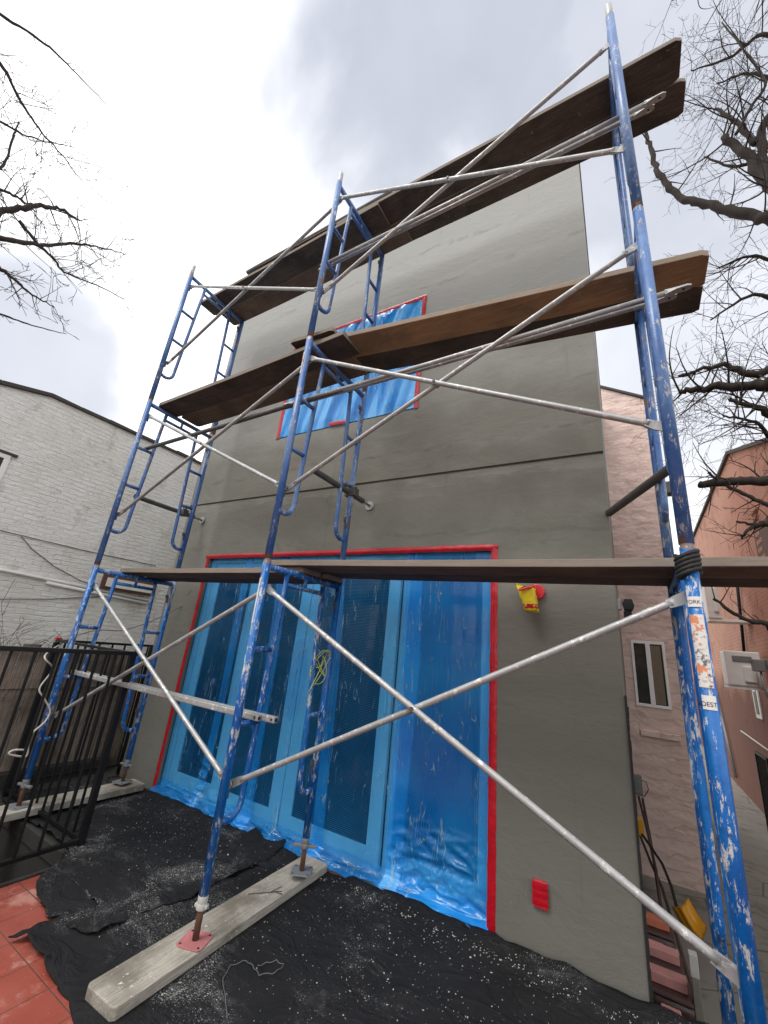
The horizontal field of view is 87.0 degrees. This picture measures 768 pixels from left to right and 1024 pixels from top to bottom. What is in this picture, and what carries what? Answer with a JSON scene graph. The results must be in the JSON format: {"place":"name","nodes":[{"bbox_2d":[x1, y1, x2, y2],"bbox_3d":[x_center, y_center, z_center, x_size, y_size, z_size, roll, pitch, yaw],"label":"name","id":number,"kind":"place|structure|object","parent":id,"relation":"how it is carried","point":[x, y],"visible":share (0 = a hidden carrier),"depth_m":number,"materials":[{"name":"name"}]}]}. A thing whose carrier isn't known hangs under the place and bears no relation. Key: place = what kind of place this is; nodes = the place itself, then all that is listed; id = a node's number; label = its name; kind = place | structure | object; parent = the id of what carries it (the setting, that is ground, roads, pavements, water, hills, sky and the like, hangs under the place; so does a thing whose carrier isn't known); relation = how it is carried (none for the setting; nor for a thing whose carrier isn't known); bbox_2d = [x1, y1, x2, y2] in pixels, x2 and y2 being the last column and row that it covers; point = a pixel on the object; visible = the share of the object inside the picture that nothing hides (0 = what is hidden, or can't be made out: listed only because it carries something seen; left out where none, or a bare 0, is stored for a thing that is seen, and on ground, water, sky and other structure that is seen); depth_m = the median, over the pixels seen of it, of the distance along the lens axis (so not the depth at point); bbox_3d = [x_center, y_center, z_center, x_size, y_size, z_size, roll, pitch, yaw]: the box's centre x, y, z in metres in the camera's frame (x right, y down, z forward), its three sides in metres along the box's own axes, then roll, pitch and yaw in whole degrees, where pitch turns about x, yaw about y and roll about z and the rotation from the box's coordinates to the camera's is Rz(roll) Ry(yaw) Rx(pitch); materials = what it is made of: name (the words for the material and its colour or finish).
{"place":"outdoors","nodes":[
{"label":"outdoors","id":0,"kind":"place"},
{"bbox_2d":[0,738,149,883],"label":"patio slab","id":1,"kind":"structure","parent":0,"point":[8,840],"depth_m":2.92,"materials":[{"name":"concrete"}]},
{"bbox_2d":[0,804,67,887],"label":"pit kerb","id":2,"kind":"structure","parent":1,"relation":"on","point":[31,837],"depth_m":2.80,"materials":[{"name":"concrete"}]},
{"bbox_2d":[0,855,345,1023],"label":"patio tiles","id":3,"kind":"object","parent":1,"relation":"on","point":[30,993],"depth_m":1.75,"materials":[{"name":"red tile"}]},
{"bbox_2d":[8,791,707,1023],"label":"ground cloth","id":4,"kind":"object","parent":3,"relation":"on","point":[76,962],"visible":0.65,"depth_m":1.91,"materials":[{"name":"black fabric"}]},
{"bbox_2d":[0,776,285,933],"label":"ground cloth","id":5,"kind":"object","parent":4,"relation":"on","point":[95,865],"visible":0.81,"depth_m":2.67,"materials":[{"name":"black fabric"}]},
{"bbox_2d":[0,779,144,822],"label":"sole board","id":6,"kind":"object","parent":5,"relation":"on","point":[110,790],"visible":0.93,"depth_m":3.30,"materials":[{"name":"wood"}]},
{"bbox_2d":[8,779,32,810],"bbox_3d":[-2.742,2.128,3.073,0.150,0.181,0.132,-1,-20,20],"label":"base jack","id":7,"kind":"object","parent":6,"relation":"on","point":[19,804],"visible":0.88,"depth_m":3.06,"materials":[{"name":"grey metal"}]},
{"bbox_2d":[112,759,133,784],"bbox_3d":[-2.356,2.354,3.691,0.150,0.181,0.132,-1,-20,20],"label":"base jack","id":8,"kind":"object","parent":6,"relation":"on","point":[123,779],"visible":1,"depth_m":3.67,"materials":[{"name":"grey metal"}]},
{"bbox_2d":[20,564,176,788],"bbox_3d":[-2.459,1.355,3.680,0.048,1.836,0.809,-6,-22,30],"label":"scaffold section","id":9,"kind":"object","parent":8,"relation":"on","point":[61,676],"visible":0.88,"depth_m":3.65,"materials":[{"name":"blue paint"}]},
{"bbox_2d":[94,399,213,567],"bbox_3d":[-2.293,-0.273,4.228,0.048,1.836,0.809,-6,-22,30],"label":"scaffold section","id":10,"kind":"object","parent":9,"relation":"on","point":[117,501],"visible":0.89,"depth_m":4.16,"materials":[{"name":"blue paint"}]},
{"bbox_2d":[148,265,243,434],"bbox_3d":[-2.127,-1.902,4.776,0.048,1.836,0.809,-6,-22,30],"label":"scaffold section","id":11,"kind":"object","parent":10,"relation":"on","point":[163,361],"visible":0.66,"depth_m":4.68,"materials":[{"name":"metal"}]},
{"bbox_2d":[168,200,342,364],"bbox_3d":[-1.367,-2.200,3.992,2.192,1.099,0.068,-6,-22,30],"label":"cross brace","id":12,"kind":"object","parent":11,"relation":"attached to","point":[250,286],"visible":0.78,"depth_m":3.92,"materials":[{"name":"metal"}]},
{"bbox_2d":[222,219,411,324],"bbox_3d":[-0.919,-2.661,4.673,2.680,0.047,0.245,-6,-22,30],"label":"scaffold plank","id":13,"kind":"object","parent":11,"relation":"on","point":[259,304],"visible":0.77,"depth_m":4.65,"materials":[{"name":"brown wood"}]},
{"bbox_2d":[119,361,311,515],"bbox_3d":[-1.533,-0.572,3.444,2.192,1.099,0.068,-6,-22,30],"label":"cross brace","id":14,"kind":"object","parent":10,"relation":"attached to","point":[226,428],"visible":0.84,"depth_m":3.36,"materials":[{"name":"metal"}]},
{"bbox_2d":[141,389,343,450],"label":"stowed brace","id":15,"kind":"object","parent":10,"relation":"on","point":[243,419],"visible":0.64,"depth_m":3.43,"materials":[{"name":"metal"}]},
{"bbox_2d":[159,330,359,416],"bbox_3d":[-1.286,-1.188,3.720,2.442,0.049,0.229,-6,-22,31],"label":"scaffold plank","id":16,"kind":"object","parent":10,"relation":"on","point":[339,346],"visible":0.89,"depth_m":3.60,"materials":[{"name":"brown wood"}]},
{"bbox_2d":[54,582,270,788],"bbox_3d":[-1.699,1.057,2.896,2.192,1.099,0.068,-6,-22,30],"label":"cross brace","id":17,"kind":"object","parent":9,"relation":"attached to","point":[196,737],"visible":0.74,"depth_m":2.75,"materials":[{"name":"metal"}]},
{"bbox_2d":[0,637,152,866],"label":"railing","id":18,"kind":"object","parent":5,"relation":"on","point":[10,792],"visible":0.84,"depth_m":2.95,"materials":[{"name":"black metal"}]},
{"bbox_2d":[8,645,58,756],"bbox_3d":[-2.585,1.381,3.125,0.147,0.612,1.315,17,-22,-31],"label":"extension cord","id":19,"kind":"object","parent":18,"relation":"hanging from","point":[40,693],"visible":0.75,"depth_m":2.65,"materials":[{"name":"plastic"}]},
{"bbox_2d":[85,855,326,1021],"bbox_3d":[-0.801,2.183,2.198,0.205,0.045,1.436,-4,-21,28],"label":"sole board","id":20,"kind":"object","parent":4,"relation":"on","point":[107,999],"visible":0.89,"depth_m":1.89,"materials":[{"name":"grey wood"}]},
{"bbox_2d":[176,895,212,951],"bbox_3d":[-0.901,1.979,1.978,0.132,0.181,0.132,2,-19,12],"label":"base jack","id":21,"kind":"object","parent":20,"relation":"on","point":[196,939],"visible":0.94,"depth_m":1.96,"materials":[{"name":"metal"}]},
{"bbox_2d":[199,558,341,903],"bbox_3d":[-0.616,1.177,2.593,0.049,1.836,0.811,-6,-22,30],"label":"scaffold section","id":22,"kind":"object","parent":21,"relation":"on","point":[219,819],"visible":0.91,"depth_m":2.47,"materials":[{"name":"metal"}]},
{"bbox_2d":[70,670,277,723],"bbox_3d":[-1.631,1.271,2.873,2.352,0.035,0.080,-6,-22,30],"label":"aluminium rail","id":23,"kind":"object","parent":22,"relation":"on","point":[217,706],"visible":0.93,"depth_m":2.63,"materials":[{"name":"silver metal"}]},
{"bbox_2d":[120,567,320,578],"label":"scaffold plank","id":24,"kind":"object","parent":22,"relation":"on","point":[248,573],"visible":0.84,"depth_m":3.27,"materials":[{"name":"brown wood"}]},
{"bbox_2d":[148,574,343,583],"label":"scaffold plank","id":25,"kind":"object","parent":22,"relation":"on","point":[331,578],"visible":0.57,"depth_m":3.47,"materials":[{"name":"brown wood"}]},
{"bbox_2d":[264,335,366,559],"bbox_3d":[-0.450,-0.451,3.141,0.049,1.836,0.811,-6,-22,30],"label":"scaffold section","id":26,"kind":"object","parent":22,"relation":"on","point":[278,510],"visible":0.91,"depth_m":3.03,"materials":[{"name":"metal"}]},
{"bbox_2d":[182,356,367,426],"bbox_3d":[-1.180,-1.112,3.917,2.312,0.048,0.229,-6,-22,31],"label":"scaffold plank","id":27,"kind":"object","parent":26,"relation":"on","point":[233,407],"visible":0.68,"depth_m":3.86,"materials":[{"name":"brown wood"}]},
{"bbox_2d":[313,470,373,509],"bbox_3d":[-0.312,-0.190,3.332,0.112,0.107,0.774,-6,-22,30],"label":"tie tube","id":28,"kind":"object","parent":26,"relation":"attached to","point":[354,493],"visible":0.96,"depth_m":3.34,"materials":[{"name":"metal"}]},
{"bbox_2d":[307,172,384,392],"bbox_3d":[-0.283,-2.080,3.690,0.048,1.836,0.809,-6,-22,30],"label":"scaffold section","id":29,"kind":"object","parent":26,"relation":"on","point":[325,263],"visible":0.77,"depth_m":3.60,"materials":[{"name":"metal"}]},
{"bbox_2d":[201,202,389,314],"bbox_3d":[-1.136,-2.726,4.542,2.660,0.050,0.243,-6,-22,30],"label":"scaffold plank","id":30,"kind":"object","parent":29,"relation":"on","point":[301,258],"visible":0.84,"depth_m":4.37,"materials":[{"name":"brown wood"}]},
{"bbox_2d":[322,42,623,294],"bbox_3d":[0.468,-2.377,2.911,2.172,1.099,0.068,-6,-22,30],"label":"cross brace","id":31,"kind":"object","parent":29,"relation":"attached to","point":[451,180],"visible":0.87,"depth_m":2.77,"materials":[{"name":"metal"}]},
{"bbox_2d":[318,91,665,271],"bbox_3d":[0.491,-2.179,2.855,2.470,0.045,0.074,-6,-22,30],"label":"stowed brace","id":32,"kind":"object","parent":29,"relation":"on","point":[647,106],"visible":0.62,"depth_m":2.66,"materials":[{"name":"silver metal"}]},
{"bbox_2d":[287,242,662,491],"bbox_3d":[0.302,-0.749,2.363,2.172,1.099,0.068,-6,-22,30],"label":"cross brace","id":33,"kind":"object","parent":26,"relation":"attached to","point":[655,425],"visible":0.93,"depth_m":2.20,"materials":[{"name":"metal"}]},
{"bbox_2d":[308,650,329,692],"bbox_3d":[-0.462,1.117,2.847,0.060,0.283,0.158,-6,-22,30],"label":"string","id":34,"kind":"object","parent":22,"relation":"hanging from","point":[320,666],"visible":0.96,"depth_m":2.86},
{"bbox_2d":[231,584,739,987],"bbox_3d":[0.136,0.880,1.815,2.172,1.099,0.068,-6,-22,30],"label":"cross brace","id":35,"kind":"object","parent":22,"relation":"attached to","point":[724,965],"visible":0.89,"depth_m":1.58,"materials":[{"name":"metal"}]},
{"bbox_2d":[249,886,282,894],"bbox_3d":[-0.678,2.220,2.355,0.202,0.008,0.081,17,-21,-29],"label":"twig","id":36,"kind":"object","parent":20,"relation":"on","point":[269,892],"visible":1,"depth_m":2.37,"materials":[{"name":"wood"}]},
{"bbox_2d":[290,838,316,877],"bbox_3d":[-0.514,2.195,2.598,0.150,0.181,0.132,5,-19,3],"label":"base jack","id":37,"kind":"object","parent":20,"relation":"on","point":[302,869],"visible":0.96,"depth_m":2.59,"materials":[{"name":"metal"}]},
{"bbox_2d":[223,959,283,1018],"bbox_3d":[-0.625,2.073,1.798,0.215,0.011,0.351,-6,-22,30],"label":"wire","id":38,"kind":"object","parent":4,"relation":"on","point":[254,969],"visible":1,"depth_m":1.85,"materials":[{"name":"black metal"}]},
{"bbox_2d":[43,799,658,1023],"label":"plaster debris","id":39,"kind":"object","parent":4,"relation":"on","point":[377,944],"visible":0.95,"depth_m":2.08,"materials":[{"name":"white paint"}]},
{"bbox_2d":[0,0,767,554],"label":"sky","id":40,"kind":"structure","parent":0,"point":[233,125],"materials":[{"name":"white"}]},
{"bbox_2d":[642,746,767,1023],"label":"alley pavement","id":41,"kind":"structure","parent":0,"point":[752,826],"depth_m":5.06,"materials":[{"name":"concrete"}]},
{"bbox_2d":[119,163,653,1002],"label":"house","id":42,"kind":"structure","parent":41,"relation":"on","point":[453,467],"depth_m":3.18,"materials":[{"name":"grey paint"}]},
{"bbox_2d":[59,606,181,644],"bbox_3d":[-2.660,1.146,4.154,0.971,0.495,0.134,20,-23,-36],"label":"cable","id":43,"kind":"object","parent":42,"relation":"attached to","point":[127,629],"visible":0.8,"depth_m":4.20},
{"bbox_2d":[133,494,204,523],"bbox_3d":[-2.339,-0.041,4.467,0.112,0.107,0.809,-6,-22,30],"label":"tie tube","id":44,"kind":"object","parent":42,"relation":"attached to","point":[185,512],"visible":0.69,"depth_m":4.45,"materials":[{"name":"metal"}]},
{"bbox_2d":[167,563,261,802],"bbox_3d":[-1.656,1.565,4.054,0.714,2.128,0.036,-5,-21,29],"label":"door leaf","id":45,"kind":"structure","parent":42,"relation":"in","point":[226,647],"depth_m":3.99,"materials":[{"name":"blue glass"}]},
{"bbox_2d":[215,563,313,828],"bbox_3d":[-1.046,1.500,3.675,0.715,2.128,0.058,-5,-21,29],"label":"door leaf","id":46,"kind":"structure","parent":42,"relation":"in","point":[272,741],"depth_m":3.57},
{"bbox_2d":[150,543,497,931],"bbox_3d":[-0.680,1.430,3.401,3.250,2.280,0.158,-5,-21,29],"label":"plastic sheet","id":47,"kind":"object","parent":42,"relation":"attached to","point":[394,879],"visible":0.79,"depth_m":2.83,"materials":[{"name":"blue plastic"}]},
{"bbox_2d":[277,579,402,870],"bbox_3d":[-0.334,1.437,3.273,0.905,2.128,0.058,-5,-21,29],"label":"door leaf","id":48,"kind":"structure","parent":42,"relation":"in","point":[352,829],"depth_m":3.17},
{"bbox_2d":[283,408,415,437],"bbox_3d":[-0.345,-1.493,4.471,1.724,1.334,0.050,-5,-21,29],"label":"window","id":49,"kind":"structure","parent":42,"relation":"in","point":[411,408],"depth_m":4.25,"materials":[{"name":"glass"}]},
{"bbox_2d":[276,294,426,438],"bbox_3d":[-0.400,-1.542,4.387,1.786,1.370,0.045,-5,-21,29],"label":"plastic sheet","id":50,"kind":"object","parent":42,"relation":"attached to","point":[387,397],"visible":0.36,"depth_m":4.23,"materials":[{"name":"blue plastic"}]},
{"bbox_2d":[381,559,489,907],"bbox_3d":[0.403,1.392,2.917,0.719,2.128,0.036,-5,-21,29],"label":"door leaf","id":51,"kind":"structure","parent":42,"relation":"in","point":[445,791],"depth_m":2.80,"materials":[{"name":"blue glass"}]},
{"bbox_2d":[515,583,544,612],"bbox_3d":[0.957,0.560,2.665,0.175,0.192,0.148,-6,-22,30],"label":"wall light","id":52,"kind":"object","parent":42,"relation":"attached to","point":[530,596],"visible":1,"depth_m":2.63,"materials":[{"name":"yellow plastic"}]},
{"bbox_2d":[532,878,548,910],"bbox_3d":[0.850,2.080,2.202,0.084,0.124,0.020,-5,-21,29],"label":"outlet cover","id":53,"kind":"object","parent":42,"relation":"attached to","point":[540,894],"visible":1,"depth_m":2.20,"materials":[{"name":"red plastic"}]},
{"bbox_2d":[617,599,633,617],"bbox_3d":[1.474,0.592,2.463,0.087,0.121,0.060,-6,-22,30],"label":"floodlight","id":54,"kind":"object","parent":42,"relation":"attached to","point":[628,605],"visible":0.84,"depth_m":2.44,"materials":[{"name":"grey metal"}]},
{"bbox_2d":[637,796,662,907],"bbox_3d":[2.845,3.926,4.220,0.160,0.975,3.097,-5,-21,29],"label":"garden tool","id":55,"kind":"object","parent":41,"relation":"on","point":[654,862],"visible":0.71,"depth_m":4.61,"materials":[{"name":"black metal"}]},
{"bbox_2d":[641,798,658,902],"bbox_3d":[2.952,3.904,4.361,0.160,0.797,2.775,-5,-21,29],"label":"garden tool","id":56,"kind":"object","parent":41,"relation":"on","point":[644,808],"visible":0.17,"depth_m":5.27,"materials":[{"name":"black metal"}]},
{"bbox_2d":[647,925,674,948],"bbox_3d":[2.213,3.720,3.268,0.269,0.610,0.280,-6,-22,30],"label":"bin","id":57,"kind":"object","parent":41,"relation":"on","point":[663,937],"visible":0.22,"depth_m":3.26,"materials":[{"name":"brown plastic"}]},
{"bbox_2d":[646,911,669,931],"bbox_3d":[2.251,3.408,3.382,0.210,0.055,0.100,-4,-21,28],"label":"brick","id":58,"kind":"object","parent":57,"relation":"on","point":[653,920],"visible":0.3,"depth_m":3.34,"materials":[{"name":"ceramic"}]},
{"bbox_2d":[649,955,685,976],"bbox_3d":[2.022,3.573,2.889,0.269,0.610,0.280,-6,-22,30],"label":"bin","id":59,"kind":"object","parent":41,"relation":"on","point":[669,966],"visible":0.13,"depth_m":2.92,"materials":[{"name":"brown plastic"}]},
{"bbox_2d":[649,939,679,966],"bbox_3d":[2.059,3.261,3.003,0.210,0.055,0.100,-5,-22,30],"label":"brick","id":60,"kind":"object","parent":59,"relation":"on","point":[664,952],"visible":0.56,"depth_m":2.97,"materials":[{"name":"brick"}]},
{"bbox_2d":[638,817,706,940],"bbox_3d":[3.011,3.926,4.384,0.241,0.729,1.080,5,-19,2],"label":"snow shovel","id":61,"kind":"object","parent":41,"relation":"on","point":[688,917],"visible":0.8,"depth_m":3.93,"materials":[{"name":"orange plastic"}]},
{"bbox_2d":[652,981,695,1019],"bbox_3d":[1.888,3.474,2.633,0.269,0.610,0.280,-6,-22,30],"label":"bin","id":62,"kind":"object","parent":41,"relation":"on","point":[680,1003],"visible":0.48,"depth_m":2.63,"materials":[{"name":"brown plastic"}]},
{"bbox_2d":[650,962,687,994],"bbox_3d":[1.926,3.161,2.747,0.210,0.055,0.100,-5,-21,29],"label":"brick","id":63,"kind":"object","parent":62,"relation":"on","point":[673,980],"visible":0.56,"depth_m":2.72,"materials":[{"name":"pink brick"}]},
{"bbox_2d":[639,836,708,1023],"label":"garden tool","id":64,"kind":"object","parent":41,"relation":"on","point":[675,933],"visible":0.52,"depth_m":3.73,"materials":[{"name":"black metal"}]},
{"bbox_2d":[604,0,767,630],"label":"bare tree","id":65,"kind":"object","parent":41,"relation":"on","point":[756,164],"visible":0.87,"depth_m":4.84,"materials":[{"name":"brown plant"}]},
{"bbox_2d":[688,949,703,1021],"bbox_3d":[2.002,3.324,2.547,0.048,0.860,0.064,-6,-22,30],"label":"timber post","id":66,"kind":"object","parent":41,"relation":"on","point":[695,980],"visible":1,"depth_m":2.61,"materials":[{"name":"grey wood"}]},
{"bbox_2d":[754,750,767,829],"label":"alley gate","id":67,"kind":"structure","parent":41,"relation":"on","point":[761,764],"depth_m":7.39,"materials":[{"name":"black metal"}]},
{"label":"ground","id":68,"kind":"structure","parent":0,"visible":0},
{"bbox_2d":[0,580,109,707],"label":"dry shrub","id":69,"kind":"object","parent":68,"relation":"on","point":[26,632],"visible":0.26,"depth_m":4.07,"materials":[{"name":"brown plant"}]},
{"bbox_2d":[0,12,138,339],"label":"bare tree","id":70,"kind":"object","parent":68,"relation":"on","point":[17,207],"visible":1,"depth_m":5.19,"materials":[{"name":"brown plant"}]},
{"bbox_2d":[0,644,144,790],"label":"wooden fence","id":71,"kind":"object","parent":68,"relation":"on","point":[11,684],"visible":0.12,"depth_m":3.87,"materials":[{"name":"brown wood"}]},
{"bbox_2d":[0,379,201,743],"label":"white brick building","id":72,"kind":"structure","parent":68,"relation":"on","point":[63,462],"depth_m":5.95,"materials":[{"name":"brick"}]},
{"bbox_2d":[0,452,11,481],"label":"window","id":73,"kind":"structure","parent":72,"relation":"in","point":[4,458],"depth_m":5.31,"materials":[{"name":"white plastic"}]},
{"bbox_2d":[600,385,705,893],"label":"pink house","id":74,"kind":"structure","parent":68,"relation":"on","point":[661,765],"depth_m":6.12,"materials":[{"name":"brick"}]},
{"bbox_2d":[634,774,648,796],"bbox_3d":[3.651,3.894,5.757,0.190,0.254,0.118,-6,-22,30],"label":"meter box","id":75,"kind":"object","parent":74,"relation":"attached to","point":[638,780],"visible":0.76,"depth_m":5.74,"materials":[{"name":"grey metal"}]},
{"bbox_2d":[630,640,671,709],"bbox_3d":[4.049,2.458,6.159,0.440,0.940,0.060,-6,-22,30],"label":"window","id":76,"kind":"structure","parent":74,"relation":"in","point":[651,682],"depth_m":6.14,"materials":[{"name":"white glass"}]},
{"bbox_2d":[683,438,767,814],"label":"orange brick building","id":77,"kind":"structure","parent":68,"relation":"on","point":[744,715],"depth_m":9.15,"materials":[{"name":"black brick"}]},
{"bbox_2d":[701,587,750,624],"bbox_3d":[7.283,1.780,8.676,0.691,1.150,0.540,-6,-22,30],"label":"ac unit","id":78,"kind":"object","parent":77,"relation":"attached to","point":[713,613],"visible":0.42,"depth_m":8.54,"materials":[{"name":"white plastic"}]},
{"bbox_2d":[720,650,767,691],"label":"ac unit","id":79,"kind":"object","parent":77,"relation":"attached to","point":[738,673],"visible":0.81,"depth_m":7.56,"materials":[{"name":"white plastic"}]},
{"bbox_2d":[752,690,763,719],"bbox_3d":[7.660,3.811,8.339,0.034,0.813,0.486,-6,-22,30],"label":"window","id":80,"kind":"structure","parent":77,"relation":"in","point":[756,698],"depth_m":8.21,"materials":[{"name":"white plastic"}]},
{"bbox_2d":[750,659,767,698],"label":"junction box","id":81,"kind":"object","parent":77,"relation":"attached to","point":[760,666],"visible":1,"depth_m":7.16,"materials":[{"name":"grey metal"}]},
{"bbox_3d":[0.925,1.803,0.902,0.150,0.181,0.132,5,-19,3],"label":"base jack","id":82,"kind":"object","parent":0,"visible":0},
{"bbox_2d":[667,543,767,1023],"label":"scaffold section","id":83,"kind":"object","parent":82,"relation":"on","point":[750,989],"visible":0.93,"depth_m":1.34,"materials":[{"name":"metal"}]},
{"bbox_2d":[271,556,767,577],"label":"scaffold plank","id":84,"kind":"object","parent":83,"relation":"on","point":[747,567],"visible":0.81,"depth_m":2.02,"materials":[{"name":"brown wood"}]},
{"bbox_2d":[320,572,767,587],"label":"scaffold plank","id":85,"kind":"object","parent":83,"relation":"on","point":[711,582],"visible":0.46,"depth_m":2.22,"materials":[{"name":"brown wood"}]},
{"bbox_2d":[632,204,694,557],"bbox_3d":[1.377,-0.627,2.066,0.048,1.836,0.809,-6,-22,30],"label":"scaffold section","id":86,"kind":"object","parent":83,"relation":"on","point":[644,284],"visible":0.94,"depth_m":1.84,"materials":[{"name":"metal"}]},
{"bbox_2d":[284,283,691,408],"bbox_3d":[0.305,-0.913,2.501,2.560,0.045,0.080,-6,-22,30],"label":"stowed brace","id":87,"kind":"object","parent":86,"relation":"on","point":[666,295],"visible":0.76,"depth_m":2.21,"materials":[{"name":"silver metal"}]},
{"bbox_2d":[313,250,708,356],"bbox_3d":[0.619,-1.335,2.792,2.622,0.078,0.233,-3,-20,23],"label":"scaffold plank","id":88,"kind":"object","parent":86,"relation":"on","point":[609,288],"visible":0.67,"depth_m":2.63,"materials":[{"name":"brown wood"}]},
{"bbox_2d":[291,327,337,348],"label":"scaffold plank","id":89,"kind":"object","parent":88,"relation":"on","point":[298,343],"visible":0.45,"depth_m":3.16,"materials":[{"name":"wood"}]},
{"bbox_2d":[356,285,702,373],"bbox_3d":[0.773,-1.266,2.949,2.511,0.078,0.220,-3,-20,24],"label":"scaffold plank","id":90,"kind":"object","parent":86,"relation":"on","point":[686,302],"visible":0.42,"depth_m":2.86,"materials":[{"name":"brown wood"}]},
{"bbox_2d":[605,2,642,266],"bbox_3d":[1.543,-2.256,2.614,0.048,1.836,0.809,-6,-22,30],"label":"scaffold section","id":91,"kind":"object","parent":86,"relation":"on","point":[618,102],"visible":0.86,"depth_m":2.43,"materials":[{"name":"metal"}]},
{"bbox_2d":[336,37,681,224],"bbox_3d":[0.772,-2.935,3.427,2.820,0.078,0.245,-6,-22,30],"label":"scaffold plank","id":92,"kind":"object","parent":91,"relation":"on","point":[656,69],"visible":0.75,"depth_m":3.10,"materials":[{"name":"brown wood"}]},
{"bbox_2d":[257,206,365,269],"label":"scaffold plank","id":93,"kind":"object","parent":92,"relation":"on","point":[295,247],"visible":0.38,"depth_m":4.30,"materials":[{"name":"brown wood"}]},
{"bbox_2d":[246,191,392,274],"bbox_3d":[-0.760,-2.883,4.247,1.950,0.052,0.048,-6,-22,30],"label":"scaffold tube","id":94,"kind":"object","parent":93,"relation":"on","point":[251,270],"visible":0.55,"depth_m":4.19,"materials":[{"name":"metal"}]},
{"bbox_2d":[402,78,685,240],"bbox_3d":[0.890,-2.857,3.624,2.910,0.078,0.238,-6,-22,30],"label":"scaffold plank","id":95,"kind":"object","parent":91,"relation":"on","point":[669,107],"visible":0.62,"depth_m":3.35,"materials":[{"name":"brown wood"}]},
{"bbox_2d":[605,465,671,516],"bbox_3d":[1.538,-0.094,2.362,0.231,0.098,0.846,4,-19,6],"label":"tie tube","id":96,"kind":"object","parent":86,"relation":"attached to","point":[661,474],"visible":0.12,"depth_m":2.23,"materials":[{"name":"metal"}]},
{"bbox_2d":[673,548,702,579],"bbox_3d":[1.089,0.187,1.451,0.083,0.111,0.086,-6,-22,30],"label":"rubber strap","id":97,"kind":"object","parent":83,"relation":"attached to","point":[687,562],"visible":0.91,"depth_m":1.42,"materials":[{"name":"black rubber"}]}
]}

